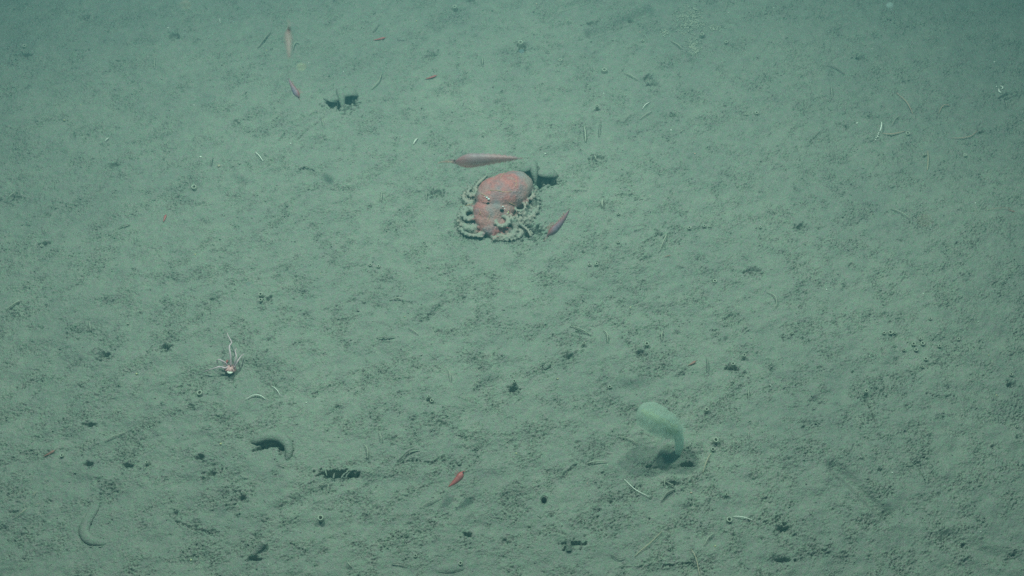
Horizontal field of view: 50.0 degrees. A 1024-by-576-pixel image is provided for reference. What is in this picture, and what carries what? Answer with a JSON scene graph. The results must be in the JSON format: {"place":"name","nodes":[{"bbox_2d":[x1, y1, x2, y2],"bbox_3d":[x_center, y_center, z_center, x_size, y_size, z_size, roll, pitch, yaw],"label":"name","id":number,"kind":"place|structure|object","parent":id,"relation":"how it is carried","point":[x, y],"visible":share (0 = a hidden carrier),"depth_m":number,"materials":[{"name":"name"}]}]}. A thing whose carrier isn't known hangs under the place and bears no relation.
{"place":"outdoors","nodes":[
{"label":"outdoors","id":0,"kind":"place"},
{"bbox_2d":[288,78,301,100],"bbox_3d":[-0.814,-0.748,4.131,0.034,0.044,0.100,-30,105,-5],"label":"shrimp","id":1,"kind":"object","parent":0,"point":[296,92],"visible":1,"depth_m":4.12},
{"bbox_2d":[447,469,465,487],"bbox_3d":[-0.191,0.651,3.772,0.036,0.047,0.092,44,80,5],"label":"shrimp","id":2,"kind":"object","parent":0,"point":[458,477],"visible":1,"depth_m":3.77,"materials":[{"name":"pink"}]},
{"bbox_2d":[438,153,522,167],"bbox_3d":[-0.073,-0.304,2.608,0.218,0.067,0.034,0,98,27],"label":"shrimp","id":3,"kind":"object","parent":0,"point":[471,160],"visible":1,"depth_m":2.60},
{"bbox_2d":[0,0,1023,575],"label":"sea floor","id":4,"kind":"structure","parent":0,"point":[840,474],"depth_m":4.25,"materials":[{"name":"grey sand"}]},
{"bbox_2d":[79,503,106,545],"bbox_3d":[-1.458,0.826,3.804,0.085,0.025,0.166,-19,62,-11],"label":"sea cucumber","id":5,"kind":"object","parent":4,"relation":"on","point":[87,536],"visible":1,"depth_m":3.79,"materials":[{"name":"grey"}]},
{"bbox_2d":[191,184,196,190],"bbox_3d":[-1.298,-0.400,4.498,0.022,0.051,0.025,0,60,0],"label":"worm tube","id":6,"kind":"object","parent":4,"relation":"on","point":[194,187],"visible":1,"depth_m":4.48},
{"bbox_2d":[197,390,202,396],"bbox_3d":[-1.145,0.395,4.039,0.023,0.051,0.023,0,60,0],"label":"worm tube","id":7,"kind":"object","parent":4,"relation":"on","point":[199,393],"visible":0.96,"depth_m":4.02,"materials":[{"name":"grey"}]},
{"bbox_2d":[204,333,243,373],"bbox_3d":[-1.056,0.259,4.071,0.104,0.066,0.165,24,63,13],"label":"brittle star","id":8,"kind":"object","parent":4,"relation":"on","point":[230,369],"visible":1,"depth_m":4.05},
{"bbox_2d":[251,539,267,556],"bbox_3d":[-0.863,0.887,3.743,0.069,0.044,0.028,-39,67,-20],"label":"mud tube","id":9,"kind":"object","parent":4,"relation":"on","point":[261,545],"visible":1,"depth_m":3.74,"materials":[{"name":"beige soil"}]},
{"bbox_2d":[251,431,292,459],"bbox_3d":[-0.850,0.552,3.926,0.165,0.044,0.080,26,63,14],"label":"cucumber","id":10,"kind":"object","parent":4,"relation":"on","point":[284,440],"visible":1,"depth_m":3.92,"materials":[{"name":"grey"}]},
{"bbox_2d":[317,515,323,521],"bbox_3d":[-0.658,0.802,3.801,0.023,0.057,0.023,0,60,0],"label":"worm tube","id":11,"kind":"object","parent":4,"relation":"on","point":[320,518],"visible":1,"depth_m":3.78,"materials":[{"name":"grey"}]},
{"bbox_2d":[321,468,356,478],"bbox_3d":[-0.610,0.651,3.865,0.128,0.016,0.041,0,60,0],"label":"slit burrow","id":12,"kind":"object","parent":4,"relation":"on","point":[349,469],"visible":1,"depth_m":3.87,"materials":[{"name":"grey soil"}]},
{"bbox_2d":[323,87,358,107],"bbox_3d":[-0.735,-0.829,4.711,0.106,0.063,0.119,36,66,19],"label":"burrow mound","id":13,"kind":"object","parent":4,"relation":"on","point":[340,95],"visible":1,"depth_m":4.69,"materials":[{"name":"grey soil"}]},
{"bbox_2d":[397,448,418,460],"bbox_3d":[-0.372,0.586,3.897,0.089,0.014,0.018,-26,63,-14],"label":"twig","id":14,"kind":"object","parent":4,"relation":"on","point":[404,453],"visible":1,"depth_m":3.89,"materials":[{"name":"grey wood"}]},
{"bbox_2d":[435,563,463,573],"bbox_3d":[-0.214,0.955,3.736,0.109,0.034,0.044,0,60,0],"label":"mud mound","id":15,"kind":"object","parent":4,"relation":"on","point":[449,568],"visible":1,"depth_m":3.72,"materials":[{"name":"beige soil"}]},
{"bbox_2d":[456,171,541,241],"bbox_3d":[-0.054,-0.339,4.396,0.334,0.132,0.319,11,61,6],"label":"octopus","id":16,"kind":"object","parent":4,"relation":"on","point":[501,223],"visible":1,"depth_m":4.37},
{"bbox_2d":[0,0,1023,575],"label":"mud crumbs","id":17,"kind":"object","parent":4,"relation":"on","point":[506,292],"visible":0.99,"depth_m":4.23,"materials":[{"name":"grey soil"}]},
{"bbox_2d":[518,40,522,48],"bbox_3d":[0.038,-1.074,4.878,0.024,0.055,0.025,0,60,0],"label":"worm tube","id":18,"kind":"object","parent":4,"relation":"on","point":[520,43],"visible":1,"depth_m":4.86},
{"bbox_2d":[520,160,557,189],"bbox_3d":[0.108,-0.475,4.509,0.116,0.069,0.128,-33,65,-17],"label":"burrow mound","id":19,"kind":"object","parent":4,"relation":"on","point":[530,166],"visible":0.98,"depth_m":4.49,"materials":[{"name":"grey soil"}]},
{"bbox_2d":[540,496,547,504],"bbox_3d":[0.112,0.766,3.884,0.027,0.096,0.030,0,60,0],"label":"burrow hole","id":20,"kind":"object","parent":4,"relation":"on","point":[543,500],"visible":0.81,"depth_m":3.85,"materials":[{"name":"sand"}]},
{"bbox_2d":[543,362,550,369],"bbox_3d":[0.131,0.290,4.098,0.021,0.018,0.035,40,67,20],"label":"mud mound","id":21,"kind":"object","parent":4,"relation":"on","point":[546,365],"visible":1,"depth_m":4.09,"materials":[{"name":"grey soil"}]},
{"bbox_2d":[566,538,571,550],"bbox_3d":[0.194,0.877,3.752,0.020,0.032,0.041,0,60,0],"label":"mud stump","id":22,"kind":"object","parent":4,"relation":"on","point":[568,545],"visible":1,"depth_m":3.75,"materials":[{"name":"beige soil"}]},
{"bbox_2d":[602,67,606,73],"bbox_3d":[0.403,-0.938,4.802,0.023,0.053,0.025,0,60,0],"label":"worm tube","id":23,"kind":"object","parent":4,"relation":"on","point":[604,70],"visible":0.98,"depth_m":4.78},
{"bbox_2d":[635,531,661,555],"bbox_3d":[0.467,0.873,3.748,0.131,0.007,0.005,-37,66,-19],"label":"twig","id":24,"kind":"object","parent":4,"relation":"on","point":[648,544],"visible":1,"depth_m":3.74,"materials":[{"name":"beige wood"}]},
{"bbox_2d":[641,409,683,454],"bbox_3d":[0.520,0.495,3.852,0.190,0.245,0.112,15,61,8],"label":"sea pen","id":25,"kind":"object","parent":4,"relation":"on","point":[674,430],"visible":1,"depth_m":3.80,"materials":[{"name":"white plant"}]},
{"bbox_2d":[661,488,675,500],"bbox_3d":[0.543,0.717,3.832,0.070,0.012,0.014,-37,66,-19],"label":"twig","id":26,"kind":"object","parent":4,"relation":"on","point":[666,493],"visible":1,"depth_m":3.83,"materials":[{"name":"grey wood"}]},
{"bbox_2d":[660,1,726,56],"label":"worm castings","id":27,"kind":"object","parent":4,"relation":"on","point":[697,25],"visible":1,"depth_m":4.91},
{"bbox_2d":[712,437,718,443],"bbox_3d":[0.726,0.555,3.943,0.022,0.057,0.020,0,60,0],"label":"worm tube","id":28,"kind":"object","parent":4,"relation":"on","point":[715,440],"visible":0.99,"depth_m":3.92,"materials":[{"name":"grey"}]},
{"bbox_2d":[726,517,731,522],"bbox_3d":[0.749,0.807,3.798,0.022,0.047,0.021,0,60,0],"label":"worm tube","id":29,"kind":"object","parent":4,"relation":"on","point":[728,519],"visible":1,"depth_m":3.78,"materials":[{"name":"grey"}]},
{"bbox_2d":[544,208,570,239],"bbox_3d":[0.146,-0.210,3.626,0.039,0.051,0.145,41,110,0],"label":"shrimp","id":30,"kind":"object","parent":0,"point":[555,228],"visible":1,"depth_m":3.62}
]}

